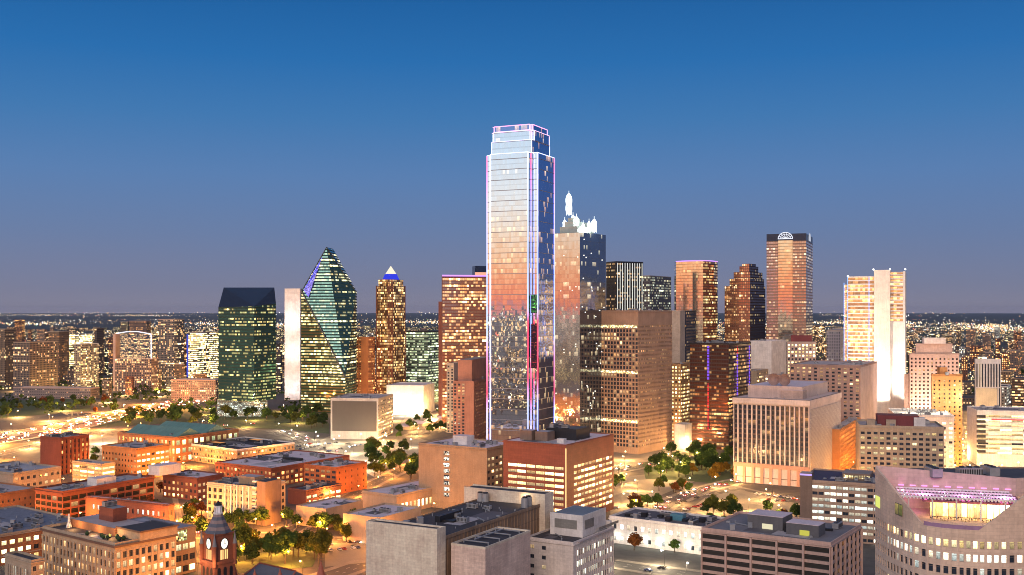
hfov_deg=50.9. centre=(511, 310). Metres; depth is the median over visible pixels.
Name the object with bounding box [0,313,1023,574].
ground
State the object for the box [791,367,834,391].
windows
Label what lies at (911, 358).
windows
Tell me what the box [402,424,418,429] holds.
lot canopy
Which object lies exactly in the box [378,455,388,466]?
tree
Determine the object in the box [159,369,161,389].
city block
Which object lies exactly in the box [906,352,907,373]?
city block
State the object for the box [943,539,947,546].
window
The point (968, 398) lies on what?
distant blocks
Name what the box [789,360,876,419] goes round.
brown slab block
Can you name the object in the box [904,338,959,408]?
stepped hotel
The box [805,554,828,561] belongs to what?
window
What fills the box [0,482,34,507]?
loft building
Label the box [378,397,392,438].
windows
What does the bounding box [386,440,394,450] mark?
tree
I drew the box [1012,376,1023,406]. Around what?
city block
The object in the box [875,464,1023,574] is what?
curved hotel
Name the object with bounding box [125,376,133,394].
city block
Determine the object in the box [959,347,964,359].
city block
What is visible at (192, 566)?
window
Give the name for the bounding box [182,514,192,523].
tree
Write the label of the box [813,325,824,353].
city block
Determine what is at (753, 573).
window
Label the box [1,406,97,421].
ramp
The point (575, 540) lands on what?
white office
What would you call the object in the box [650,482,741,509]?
road
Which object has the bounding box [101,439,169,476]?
orange loft
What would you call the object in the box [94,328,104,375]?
slim brown tower
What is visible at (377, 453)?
tree
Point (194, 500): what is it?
tree
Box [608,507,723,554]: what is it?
civic building
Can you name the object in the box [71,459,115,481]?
garage
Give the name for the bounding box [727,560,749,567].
window
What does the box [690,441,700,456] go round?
tree
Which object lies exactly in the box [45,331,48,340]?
city block
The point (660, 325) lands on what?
windows
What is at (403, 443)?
tree
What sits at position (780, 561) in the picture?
window
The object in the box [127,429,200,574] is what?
road
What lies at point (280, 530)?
tree
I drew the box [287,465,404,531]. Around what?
road
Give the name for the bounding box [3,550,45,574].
corner block
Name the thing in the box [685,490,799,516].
parking lot
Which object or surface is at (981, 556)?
window
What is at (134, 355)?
curved roof hotel
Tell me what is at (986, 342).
city block
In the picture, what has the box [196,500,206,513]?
tree
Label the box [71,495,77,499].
window
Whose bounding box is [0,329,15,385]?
beige tower
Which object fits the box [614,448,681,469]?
plaza
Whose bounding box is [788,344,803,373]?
windows
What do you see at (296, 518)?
tree
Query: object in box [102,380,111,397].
city block
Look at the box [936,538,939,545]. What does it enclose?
window
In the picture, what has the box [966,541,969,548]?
window
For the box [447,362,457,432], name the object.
podium block
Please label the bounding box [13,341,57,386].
apartment tower
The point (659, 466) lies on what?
tree
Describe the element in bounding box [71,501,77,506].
window
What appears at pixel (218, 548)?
clock tower
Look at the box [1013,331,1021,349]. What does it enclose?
city block
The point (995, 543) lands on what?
window
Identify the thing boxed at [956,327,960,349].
city block
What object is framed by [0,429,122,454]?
service road
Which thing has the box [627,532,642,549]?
tree
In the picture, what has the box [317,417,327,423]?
tree
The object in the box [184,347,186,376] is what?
city block
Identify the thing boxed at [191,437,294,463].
courtyard block
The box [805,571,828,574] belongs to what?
window
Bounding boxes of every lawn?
[0,399,89,417]
[99,409,211,426]
[215,409,328,433]
[235,540,317,572]
[642,452,733,484]
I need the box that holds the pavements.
[0,426,966,574]
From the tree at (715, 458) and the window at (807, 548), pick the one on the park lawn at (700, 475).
the tree at (715, 458)
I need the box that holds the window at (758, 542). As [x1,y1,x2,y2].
[752,539,774,546]
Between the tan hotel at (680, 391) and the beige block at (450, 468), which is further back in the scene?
the tan hotel at (680, 391)
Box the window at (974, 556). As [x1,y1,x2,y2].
[973,555,976,562]
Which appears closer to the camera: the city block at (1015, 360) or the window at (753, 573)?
the window at (753, 573)
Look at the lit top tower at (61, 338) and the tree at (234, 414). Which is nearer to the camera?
the tree at (234, 414)
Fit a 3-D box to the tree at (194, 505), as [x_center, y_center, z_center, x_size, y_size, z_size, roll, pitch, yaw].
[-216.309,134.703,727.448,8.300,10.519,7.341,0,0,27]
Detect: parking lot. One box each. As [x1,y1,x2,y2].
[302,435,425,471]
[325,543,365,566]
[401,410,446,429]
[610,475,693,514]
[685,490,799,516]
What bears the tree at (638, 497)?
on the parking lot at (629, 485)
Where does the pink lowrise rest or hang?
on the ground at (108, 321)
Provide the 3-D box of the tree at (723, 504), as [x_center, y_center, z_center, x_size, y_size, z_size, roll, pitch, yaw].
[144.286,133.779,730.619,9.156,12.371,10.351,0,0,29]
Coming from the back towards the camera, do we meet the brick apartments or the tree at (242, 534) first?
the brick apartments
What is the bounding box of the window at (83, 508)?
[79,506,85,511]
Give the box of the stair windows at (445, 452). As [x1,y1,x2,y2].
[444,451,448,496]
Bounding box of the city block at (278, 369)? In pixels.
[276,349,281,390]
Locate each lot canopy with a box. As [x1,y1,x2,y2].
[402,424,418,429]
[415,420,430,426]
[424,418,441,423]
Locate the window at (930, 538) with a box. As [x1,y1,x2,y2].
[929,537,932,544]
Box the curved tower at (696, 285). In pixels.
[674,260,717,341]
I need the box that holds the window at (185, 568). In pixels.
[183,565,187,571]
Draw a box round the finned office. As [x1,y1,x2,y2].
[732,373,841,486]
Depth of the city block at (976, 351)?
2226.78 m
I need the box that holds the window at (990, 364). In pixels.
[990,364,991,386]
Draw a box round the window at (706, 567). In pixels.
[703,565,723,571]
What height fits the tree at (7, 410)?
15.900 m
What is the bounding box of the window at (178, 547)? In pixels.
[176,544,180,550]
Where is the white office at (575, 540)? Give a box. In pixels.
[530,505,618,574]
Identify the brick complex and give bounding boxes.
[215,450,349,484]
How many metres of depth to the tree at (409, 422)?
1261.95 m
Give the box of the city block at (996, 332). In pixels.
[994,327,999,350]
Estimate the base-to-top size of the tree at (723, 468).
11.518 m
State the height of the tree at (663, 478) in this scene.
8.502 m
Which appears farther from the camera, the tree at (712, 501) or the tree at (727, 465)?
the tree at (727, 465)
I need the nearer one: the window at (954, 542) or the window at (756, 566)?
the window at (954, 542)
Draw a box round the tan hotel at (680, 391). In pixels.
[672,361,689,440]
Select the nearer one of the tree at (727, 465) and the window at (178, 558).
the window at (178, 558)
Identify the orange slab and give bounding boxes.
[357,337,374,393]
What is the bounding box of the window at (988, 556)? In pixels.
[987,555,990,562]
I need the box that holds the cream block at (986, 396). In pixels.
[976,388,996,405]
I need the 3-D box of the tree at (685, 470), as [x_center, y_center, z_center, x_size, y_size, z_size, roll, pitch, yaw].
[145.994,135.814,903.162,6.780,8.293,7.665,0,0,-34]
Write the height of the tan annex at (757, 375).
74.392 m
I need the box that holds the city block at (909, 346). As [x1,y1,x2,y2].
[906,341,913,361]
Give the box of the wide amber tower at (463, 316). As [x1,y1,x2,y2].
[442,266,485,422]
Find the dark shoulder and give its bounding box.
[438,302,441,415]
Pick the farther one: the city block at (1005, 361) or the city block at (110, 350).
the city block at (110, 350)
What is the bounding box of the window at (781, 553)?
[778,551,801,557]
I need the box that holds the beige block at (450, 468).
[418,434,502,508]
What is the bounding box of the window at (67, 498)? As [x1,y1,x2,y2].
[63,496,69,500]
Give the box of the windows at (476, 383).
[475,383,478,438]
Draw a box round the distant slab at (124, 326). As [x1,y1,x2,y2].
[120,322,128,333]
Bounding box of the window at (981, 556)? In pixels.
[980,555,983,562]
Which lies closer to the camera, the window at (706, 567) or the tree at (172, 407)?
the window at (706, 567)
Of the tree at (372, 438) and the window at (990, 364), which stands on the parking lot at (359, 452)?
the tree at (372, 438)
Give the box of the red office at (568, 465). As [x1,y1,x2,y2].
[502,421,613,511]
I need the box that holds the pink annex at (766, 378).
[765,372,783,381]
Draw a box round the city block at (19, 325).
[14,320,24,341]
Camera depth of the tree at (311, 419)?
1273.45 m
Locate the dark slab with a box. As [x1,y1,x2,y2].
[685,309,695,362]
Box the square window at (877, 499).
[875,495,879,507]
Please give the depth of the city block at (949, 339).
3155.46 m
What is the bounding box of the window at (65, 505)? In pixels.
[63,503,69,507]
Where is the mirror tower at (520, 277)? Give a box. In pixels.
[486,124,554,440]
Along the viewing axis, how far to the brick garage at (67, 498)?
740.61 m
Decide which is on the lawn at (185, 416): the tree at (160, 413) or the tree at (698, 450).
the tree at (160, 413)
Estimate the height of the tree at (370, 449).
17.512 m
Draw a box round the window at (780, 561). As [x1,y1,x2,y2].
[778,559,801,566]
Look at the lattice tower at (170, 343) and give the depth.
2057.76 m
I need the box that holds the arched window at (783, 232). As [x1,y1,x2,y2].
[778,232,792,238]
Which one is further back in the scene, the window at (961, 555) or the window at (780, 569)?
the window at (780, 569)
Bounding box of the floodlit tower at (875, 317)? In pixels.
[844,268,905,412]
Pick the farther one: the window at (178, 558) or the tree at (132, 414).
the tree at (132, 414)
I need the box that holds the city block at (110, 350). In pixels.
[108,338,112,363]
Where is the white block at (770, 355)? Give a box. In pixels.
[750,339,785,373]
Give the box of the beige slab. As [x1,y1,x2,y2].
[672,310,684,362]
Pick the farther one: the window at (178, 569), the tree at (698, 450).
the tree at (698, 450)
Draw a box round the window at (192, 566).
[190,563,194,569]
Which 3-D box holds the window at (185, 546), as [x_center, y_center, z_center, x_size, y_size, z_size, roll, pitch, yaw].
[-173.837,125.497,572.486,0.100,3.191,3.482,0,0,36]
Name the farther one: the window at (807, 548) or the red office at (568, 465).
the red office at (568, 465)
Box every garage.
[34,462,180,517]
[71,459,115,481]
[700,509,862,574]
[967,405,1023,466]
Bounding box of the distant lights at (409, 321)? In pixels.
[2,312,1020,388]
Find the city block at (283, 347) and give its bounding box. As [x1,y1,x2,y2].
[281,342,284,354]
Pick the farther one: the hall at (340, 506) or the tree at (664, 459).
the tree at (664, 459)
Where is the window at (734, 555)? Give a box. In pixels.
[727,552,749,559]
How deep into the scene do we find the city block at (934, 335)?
3363.31 m
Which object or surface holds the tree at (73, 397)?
on the lawn at (26, 410)
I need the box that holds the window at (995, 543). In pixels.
[994,542,997,549]
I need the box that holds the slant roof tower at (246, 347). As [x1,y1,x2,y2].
[217,288,275,415]
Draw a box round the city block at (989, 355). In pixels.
[985,352,993,358]
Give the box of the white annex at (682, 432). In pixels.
[674,422,691,449]
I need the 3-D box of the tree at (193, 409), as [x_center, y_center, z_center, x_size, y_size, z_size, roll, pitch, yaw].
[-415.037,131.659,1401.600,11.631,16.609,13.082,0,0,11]
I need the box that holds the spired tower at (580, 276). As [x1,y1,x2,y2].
[555,194,605,432]
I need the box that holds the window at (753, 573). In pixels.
[752,572,773,574]
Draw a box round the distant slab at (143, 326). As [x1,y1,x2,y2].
[129,321,150,333]
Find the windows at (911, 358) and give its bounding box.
[911,358,940,408]
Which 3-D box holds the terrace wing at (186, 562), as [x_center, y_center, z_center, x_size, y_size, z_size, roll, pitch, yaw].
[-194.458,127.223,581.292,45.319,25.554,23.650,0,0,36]
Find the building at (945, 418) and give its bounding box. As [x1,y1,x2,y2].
[888,408,954,467]
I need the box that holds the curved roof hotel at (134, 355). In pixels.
[113,331,158,391]
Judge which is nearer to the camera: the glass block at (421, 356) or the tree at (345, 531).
the tree at (345, 531)
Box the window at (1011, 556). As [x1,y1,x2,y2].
[1010,555,1013,562]
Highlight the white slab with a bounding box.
[285,289,301,399]
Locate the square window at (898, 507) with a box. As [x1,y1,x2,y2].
[895,502,901,516]
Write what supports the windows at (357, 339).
in the orange slab
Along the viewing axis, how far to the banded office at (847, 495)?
654.44 m
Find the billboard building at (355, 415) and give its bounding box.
[331,393,392,439]
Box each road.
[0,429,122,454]
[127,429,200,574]
[196,532,354,542]
[280,430,391,476]
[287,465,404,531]
[325,563,365,574]
[408,429,426,435]
[614,451,688,472]
[614,561,700,574]
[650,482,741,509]
[717,486,799,502]
[962,447,976,466]
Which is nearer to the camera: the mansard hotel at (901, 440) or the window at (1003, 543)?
the window at (1003, 543)
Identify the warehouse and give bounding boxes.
[0,461,60,486]
[0,505,74,565]
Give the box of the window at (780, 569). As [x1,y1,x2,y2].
[778,567,801,574]
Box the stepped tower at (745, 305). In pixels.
[725,264,764,341]
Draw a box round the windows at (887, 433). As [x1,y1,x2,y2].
[861,431,896,469]
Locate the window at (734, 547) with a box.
[727,544,749,551]
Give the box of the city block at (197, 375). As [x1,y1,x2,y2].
[193,373,206,377]
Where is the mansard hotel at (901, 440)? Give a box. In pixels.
[855,413,944,471]
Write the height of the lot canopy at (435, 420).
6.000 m
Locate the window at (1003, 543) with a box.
[1002,542,1005,549]
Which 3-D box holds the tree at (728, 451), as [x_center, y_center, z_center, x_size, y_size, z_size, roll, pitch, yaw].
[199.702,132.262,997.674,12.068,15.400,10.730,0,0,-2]
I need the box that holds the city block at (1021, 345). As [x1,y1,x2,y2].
[1018,341,1023,363]
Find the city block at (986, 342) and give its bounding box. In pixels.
[982,335,990,350]
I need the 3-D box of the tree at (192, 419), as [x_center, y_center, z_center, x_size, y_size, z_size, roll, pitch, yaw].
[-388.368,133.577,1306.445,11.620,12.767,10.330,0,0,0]
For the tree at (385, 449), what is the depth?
1017.13 m
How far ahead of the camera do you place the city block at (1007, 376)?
1473.23 m
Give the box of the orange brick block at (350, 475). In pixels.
[304,457,367,493]
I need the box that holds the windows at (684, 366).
[681,366,687,421]
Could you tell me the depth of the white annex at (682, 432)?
1083.66 m
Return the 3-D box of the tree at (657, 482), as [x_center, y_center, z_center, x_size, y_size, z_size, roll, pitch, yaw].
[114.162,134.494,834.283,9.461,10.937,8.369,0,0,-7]
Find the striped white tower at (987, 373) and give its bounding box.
[975,359,1000,405]
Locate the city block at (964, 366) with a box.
[961,357,967,380]
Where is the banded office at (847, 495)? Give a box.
[800,468,874,543]
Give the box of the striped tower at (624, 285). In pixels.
[606,261,642,309]
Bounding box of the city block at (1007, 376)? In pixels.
[1001,370,1013,406]
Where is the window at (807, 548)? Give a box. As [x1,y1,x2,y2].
[805,546,828,552]
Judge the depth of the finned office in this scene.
869.81 m
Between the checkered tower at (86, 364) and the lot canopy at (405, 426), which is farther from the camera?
the checkered tower at (86, 364)
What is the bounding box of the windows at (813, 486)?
[812,485,823,519]
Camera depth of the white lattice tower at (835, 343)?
1323.26 m
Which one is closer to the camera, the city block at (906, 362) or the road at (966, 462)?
the road at (966, 462)
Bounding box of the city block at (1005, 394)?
[1001,384,1009,406]
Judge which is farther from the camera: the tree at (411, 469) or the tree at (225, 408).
the tree at (225, 408)
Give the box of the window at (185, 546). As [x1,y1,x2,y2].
[183,543,187,549]
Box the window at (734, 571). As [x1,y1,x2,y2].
[727,568,749,574]
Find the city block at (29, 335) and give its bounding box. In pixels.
[28,330,31,340]
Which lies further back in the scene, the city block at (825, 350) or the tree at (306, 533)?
the city block at (825, 350)
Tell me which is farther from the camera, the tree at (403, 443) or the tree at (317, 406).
the tree at (317, 406)
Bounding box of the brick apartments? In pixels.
[453,357,485,438]
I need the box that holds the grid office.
[206,474,285,525]
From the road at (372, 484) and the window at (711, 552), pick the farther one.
the road at (372, 484)
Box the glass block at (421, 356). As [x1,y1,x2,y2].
[406,331,437,401]
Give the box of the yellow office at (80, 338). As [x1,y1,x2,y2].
[69,333,91,368]
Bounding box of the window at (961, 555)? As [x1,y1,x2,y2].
[960,554,963,561]
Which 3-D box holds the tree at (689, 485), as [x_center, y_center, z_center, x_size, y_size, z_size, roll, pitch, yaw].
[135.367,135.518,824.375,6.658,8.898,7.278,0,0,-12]
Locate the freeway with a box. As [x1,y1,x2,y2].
[0,391,283,442]
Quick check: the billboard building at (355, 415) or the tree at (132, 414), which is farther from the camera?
the tree at (132, 414)
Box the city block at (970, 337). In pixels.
[966,329,975,351]
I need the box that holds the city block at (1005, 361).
[1002,353,1009,369]
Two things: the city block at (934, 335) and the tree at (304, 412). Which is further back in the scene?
the city block at (934, 335)
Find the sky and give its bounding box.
[0,0,1023,312]
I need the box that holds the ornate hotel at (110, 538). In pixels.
[40,499,178,574]
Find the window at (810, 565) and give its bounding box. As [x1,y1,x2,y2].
[805,562,828,569]
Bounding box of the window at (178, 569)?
[176,566,180,572]
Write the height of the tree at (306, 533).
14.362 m
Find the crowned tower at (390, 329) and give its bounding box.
[376,266,405,393]
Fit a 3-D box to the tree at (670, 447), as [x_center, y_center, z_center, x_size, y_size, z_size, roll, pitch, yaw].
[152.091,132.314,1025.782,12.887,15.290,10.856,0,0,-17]
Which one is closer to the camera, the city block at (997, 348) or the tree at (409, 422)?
the tree at (409, 422)
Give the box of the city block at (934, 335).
[929,333,939,337]
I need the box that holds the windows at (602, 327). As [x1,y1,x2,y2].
[602,327,627,445]
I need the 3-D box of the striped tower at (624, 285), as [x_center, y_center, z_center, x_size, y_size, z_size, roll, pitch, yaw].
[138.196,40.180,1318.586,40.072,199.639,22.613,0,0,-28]
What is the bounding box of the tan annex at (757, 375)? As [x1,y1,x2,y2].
[751,368,767,383]
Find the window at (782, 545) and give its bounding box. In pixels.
[778,542,801,549]
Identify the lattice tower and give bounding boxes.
[158,319,183,383]
[827,328,843,360]
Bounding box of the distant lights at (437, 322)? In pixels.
[12,312,1023,399]
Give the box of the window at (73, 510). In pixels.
[71,508,77,512]
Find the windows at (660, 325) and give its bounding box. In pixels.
[640,325,671,446]
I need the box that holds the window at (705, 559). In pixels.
[703,557,723,563]
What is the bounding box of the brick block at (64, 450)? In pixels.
[39,431,88,474]
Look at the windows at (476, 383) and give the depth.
1137.21 m
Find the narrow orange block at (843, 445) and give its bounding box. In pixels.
[832,417,860,469]
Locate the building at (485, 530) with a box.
[366,484,553,574]
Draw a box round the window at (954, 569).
[952,567,956,574]
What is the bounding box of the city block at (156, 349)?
[156,342,157,357]
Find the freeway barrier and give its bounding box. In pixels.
[0,390,279,443]
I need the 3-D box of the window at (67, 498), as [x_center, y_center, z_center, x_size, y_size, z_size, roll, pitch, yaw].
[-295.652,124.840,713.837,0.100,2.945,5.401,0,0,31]
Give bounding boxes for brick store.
[84,495,174,520]
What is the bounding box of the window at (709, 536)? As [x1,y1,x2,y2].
[703,533,723,540]
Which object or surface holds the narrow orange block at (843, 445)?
on the ground at (108, 321)
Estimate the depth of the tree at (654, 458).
952.99 m
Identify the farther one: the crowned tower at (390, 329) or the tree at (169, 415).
the crowned tower at (390, 329)
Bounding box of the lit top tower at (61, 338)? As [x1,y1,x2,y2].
[48,331,68,381]
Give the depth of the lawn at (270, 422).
1331.55 m
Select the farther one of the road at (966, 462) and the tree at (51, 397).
the tree at (51, 397)
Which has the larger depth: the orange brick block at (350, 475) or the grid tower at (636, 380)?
the grid tower at (636, 380)
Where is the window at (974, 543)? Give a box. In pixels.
[973,541,976,548]
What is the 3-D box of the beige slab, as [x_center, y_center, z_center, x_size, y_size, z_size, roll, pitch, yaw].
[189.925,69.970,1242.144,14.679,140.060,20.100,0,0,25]
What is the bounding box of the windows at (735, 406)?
[734,405,769,462]
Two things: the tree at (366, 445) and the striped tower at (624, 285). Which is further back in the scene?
the striped tower at (624, 285)
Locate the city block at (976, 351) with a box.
[970,345,982,370]
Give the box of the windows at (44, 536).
[44,536,47,574]
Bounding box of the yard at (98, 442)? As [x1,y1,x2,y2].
[89,435,117,455]
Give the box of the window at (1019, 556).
[1018,555,1021,562]
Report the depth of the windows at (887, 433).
811.14 m
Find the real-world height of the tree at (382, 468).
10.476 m
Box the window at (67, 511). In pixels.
[63,509,69,513]
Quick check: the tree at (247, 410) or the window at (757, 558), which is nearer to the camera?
the window at (757, 558)
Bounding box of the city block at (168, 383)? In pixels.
[166,376,176,395]
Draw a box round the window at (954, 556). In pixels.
[952,553,956,560]
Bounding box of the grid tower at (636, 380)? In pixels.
[601,308,671,453]
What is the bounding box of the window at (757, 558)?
[752,555,774,562]
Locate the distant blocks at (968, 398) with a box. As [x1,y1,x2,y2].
[2,326,1023,404]
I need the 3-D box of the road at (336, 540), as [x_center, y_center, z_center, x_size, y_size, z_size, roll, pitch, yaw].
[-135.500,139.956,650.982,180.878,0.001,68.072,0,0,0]
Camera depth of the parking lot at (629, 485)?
840.90 m
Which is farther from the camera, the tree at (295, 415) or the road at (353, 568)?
the tree at (295, 415)
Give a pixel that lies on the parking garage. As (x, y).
(762, 542)
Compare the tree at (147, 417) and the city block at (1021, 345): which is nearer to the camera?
the tree at (147, 417)
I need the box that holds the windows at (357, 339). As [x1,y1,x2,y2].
[357,339,374,393]
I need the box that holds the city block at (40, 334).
[36,329,46,340]
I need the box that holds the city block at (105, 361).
[104,348,107,374]
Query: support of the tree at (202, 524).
on the road at (336, 540)
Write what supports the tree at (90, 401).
on the lawn at (26, 410)
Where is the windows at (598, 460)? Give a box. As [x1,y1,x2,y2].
[592,456,611,507]
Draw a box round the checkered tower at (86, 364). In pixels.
[74,343,98,386]
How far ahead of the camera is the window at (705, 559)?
499.98 m
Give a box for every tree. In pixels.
[1,406,11,414]
[32,401,38,407]
[47,394,53,401]
[70,394,75,401]
[72,399,80,405]
[87,397,95,408]
[89,453,98,459]
[90,446,99,453]
[101,394,108,400]
[123,415,131,422]
[125,406,134,414]
[127,411,135,419]
[135,405,143,411]
[140,408,148,415]
[143,413,153,421]
[155,481,162,491]
[156,409,165,417]
[165,411,174,420]
[166,404,179,420]
[172,412,181,421]
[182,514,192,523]
[183,502,189,509]
[183,505,196,516]
[187,502,198,510]
[188,405,197,413]
[188,416,196,422]
[190,497,199,503]
[192,411,201,422]
[192,515,203,522]
[194,517,208,535]
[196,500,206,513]
[208,413,218,422]
[219,404,231,418]
[223,512,230,523]
[227,510,240,526]
[229,411,237,416]
[232,526,251,544]
[233,518,248,530]
[233,537,242,557]
[239,509,253,522]
[240,540,251,559]
[243,407,251,420]
[243,542,259,563]
[245,538,262,558]
[249,528,260,539]
[250,406,257,416]
[250,509,260,525]
[254,505,269,526]
[258,533,278,556]
[261,409,270,417]
[262,539,280,559]
[271,411,278,417]
[272,526,289,537]
[272,532,297,563]
[280,506,293,525]
[285,405,294,411]
[286,530,301,556]
[290,411,300,425]
[291,514,302,527]
[293,532,306,556]
[298,409,307,417]
[302,528,309,552]
[304,543,317,558]
[305,416,316,427]
[306,515,317,530]
[306,533,330,566]
[309,528,333,556]
[313,402,322,411]
[313,512,320,529]
[314,512,333,529]
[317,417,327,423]
[321,411,327,420]
[330,514,335,529]
[333,520,342,533]
[335,514,342,522]
[338,522,351,541]
[363,441,374,451]
[364,445,376,462]
[365,436,375,443]
[367,460,379,475]
[368,452,378,461]
[372,439,381,448]
[372,450,381,460]
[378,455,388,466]
[379,463,386,474]
[381,445,390,453]
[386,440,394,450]
[387,461,395,468]
[392,451,408,471]
[393,448,405,467]
[395,424,402,431]
[398,438,408,449]
[404,464,416,480]
[405,418,412,426]
[409,452,418,462]
[415,457,418,468]
[425,424,433,430]
[618,473,625,484]
[626,498,638,507]
[627,492,641,506]
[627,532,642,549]
[642,494,650,506]
[644,464,652,475]
[648,453,659,464]
[650,492,663,506]
[653,477,664,486]
[654,462,665,476]
[660,453,672,463]
[660,474,667,481]
[662,462,671,472]
[665,442,677,456]
[668,539,679,551]
[670,482,679,492]
[671,450,681,461]
[674,463,683,472]
[676,477,685,490]
[681,455,690,465]
[682,464,690,475]
[682,467,690,476]
[685,482,692,492]
[689,463,698,474]
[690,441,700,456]
[693,448,701,455]
[696,452,706,469]
[700,500,712,510]
[702,443,716,449]
[703,450,711,468]
[704,458,714,467]
[704,494,719,514]
[706,447,718,455]
[707,468,715,479]
[708,454,719,462]
[711,462,721,472]
[711,471,718,479]
[717,498,729,515]
[719,453,730,463]
[719,462,726,474]
[722,445,732,455]
[724,461,730,469]
[726,498,742,513]
[727,493,737,502]
[762,499,772,509]
[789,503,799,516]
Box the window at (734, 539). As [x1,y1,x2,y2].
[727,536,749,543]
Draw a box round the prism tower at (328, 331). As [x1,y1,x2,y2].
[301,247,356,412]
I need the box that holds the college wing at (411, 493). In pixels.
[361,479,431,509]
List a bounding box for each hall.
[117,421,238,462]
[296,497,362,527]
[343,503,420,543]
[387,382,434,414]
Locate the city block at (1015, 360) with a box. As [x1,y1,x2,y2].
[1009,350,1020,374]
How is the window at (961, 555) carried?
in the curved hotel at (912, 537)
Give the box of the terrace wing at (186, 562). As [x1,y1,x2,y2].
[130,516,196,574]
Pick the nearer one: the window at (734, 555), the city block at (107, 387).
the window at (734, 555)
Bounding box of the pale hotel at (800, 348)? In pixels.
[787,335,815,374]
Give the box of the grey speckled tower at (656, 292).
[643,275,670,309]
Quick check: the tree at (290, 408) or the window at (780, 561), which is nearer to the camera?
the window at (780, 561)
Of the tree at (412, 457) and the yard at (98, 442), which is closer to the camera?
the tree at (412, 457)
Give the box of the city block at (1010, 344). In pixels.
[1008,339,1013,352]
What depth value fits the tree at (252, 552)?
591.41 m
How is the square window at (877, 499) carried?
in the curved hotel at (912, 537)
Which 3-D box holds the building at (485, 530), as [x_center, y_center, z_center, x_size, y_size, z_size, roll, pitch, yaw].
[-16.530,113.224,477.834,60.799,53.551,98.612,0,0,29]
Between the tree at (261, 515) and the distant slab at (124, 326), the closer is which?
the tree at (261, 515)
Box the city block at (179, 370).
[174,364,184,377]
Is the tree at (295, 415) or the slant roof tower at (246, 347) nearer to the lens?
the tree at (295, 415)
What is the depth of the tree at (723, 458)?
949.28 m
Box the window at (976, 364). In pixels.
[976,364,977,386]
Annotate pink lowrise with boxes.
[171,378,217,400]
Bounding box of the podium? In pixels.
[13,386,99,398]
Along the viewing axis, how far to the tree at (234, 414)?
1375.99 m
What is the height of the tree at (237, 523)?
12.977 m
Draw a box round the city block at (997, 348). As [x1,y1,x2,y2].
[995,338,999,358]
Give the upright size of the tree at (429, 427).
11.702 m
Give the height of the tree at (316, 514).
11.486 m
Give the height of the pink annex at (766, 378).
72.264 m
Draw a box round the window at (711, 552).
[703,549,723,555]
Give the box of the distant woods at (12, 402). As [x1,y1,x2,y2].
[0,326,1023,414]
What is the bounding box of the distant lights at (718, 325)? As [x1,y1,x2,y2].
[6,312,1022,395]
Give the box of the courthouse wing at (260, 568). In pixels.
[235,559,324,574]
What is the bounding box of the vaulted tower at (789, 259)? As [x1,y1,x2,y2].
[766,232,812,373]
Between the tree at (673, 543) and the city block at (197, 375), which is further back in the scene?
the city block at (197, 375)
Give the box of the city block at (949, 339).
[945,335,953,345]
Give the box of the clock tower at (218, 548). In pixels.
[199,501,236,574]
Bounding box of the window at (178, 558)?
[176,555,180,561]
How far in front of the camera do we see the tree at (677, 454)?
994.77 m
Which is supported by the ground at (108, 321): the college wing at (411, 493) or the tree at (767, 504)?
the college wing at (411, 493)
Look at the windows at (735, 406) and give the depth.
874.92 m
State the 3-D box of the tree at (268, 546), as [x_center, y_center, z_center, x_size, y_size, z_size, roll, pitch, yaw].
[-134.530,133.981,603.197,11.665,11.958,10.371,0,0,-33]
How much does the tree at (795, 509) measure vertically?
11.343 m
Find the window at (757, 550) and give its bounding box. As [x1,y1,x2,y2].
[752,547,774,554]
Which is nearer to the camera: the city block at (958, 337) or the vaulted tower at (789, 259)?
the vaulted tower at (789, 259)
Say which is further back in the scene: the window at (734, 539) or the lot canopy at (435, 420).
the lot canopy at (435, 420)
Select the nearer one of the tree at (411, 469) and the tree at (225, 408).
the tree at (411, 469)
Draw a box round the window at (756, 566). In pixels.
[752,563,774,570]
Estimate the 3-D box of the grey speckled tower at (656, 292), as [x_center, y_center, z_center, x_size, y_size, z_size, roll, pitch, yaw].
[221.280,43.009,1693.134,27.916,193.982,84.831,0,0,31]
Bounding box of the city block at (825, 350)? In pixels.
[824,342,826,359]
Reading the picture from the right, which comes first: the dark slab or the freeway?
the dark slab
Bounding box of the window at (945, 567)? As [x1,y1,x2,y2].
[943,566,947,573]
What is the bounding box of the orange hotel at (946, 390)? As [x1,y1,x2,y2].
[931,366,962,467]
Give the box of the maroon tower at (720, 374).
[690,340,750,449]
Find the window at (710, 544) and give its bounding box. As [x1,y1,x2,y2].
[703,541,723,547]
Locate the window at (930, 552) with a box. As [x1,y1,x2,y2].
[929,550,932,557]
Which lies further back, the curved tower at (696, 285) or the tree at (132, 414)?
the curved tower at (696, 285)
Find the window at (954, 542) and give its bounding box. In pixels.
[952,540,956,547]
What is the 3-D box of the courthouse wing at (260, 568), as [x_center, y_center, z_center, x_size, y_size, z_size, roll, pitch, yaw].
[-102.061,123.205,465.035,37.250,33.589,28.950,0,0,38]
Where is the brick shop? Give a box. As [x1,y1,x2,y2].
[287,481,341,504]

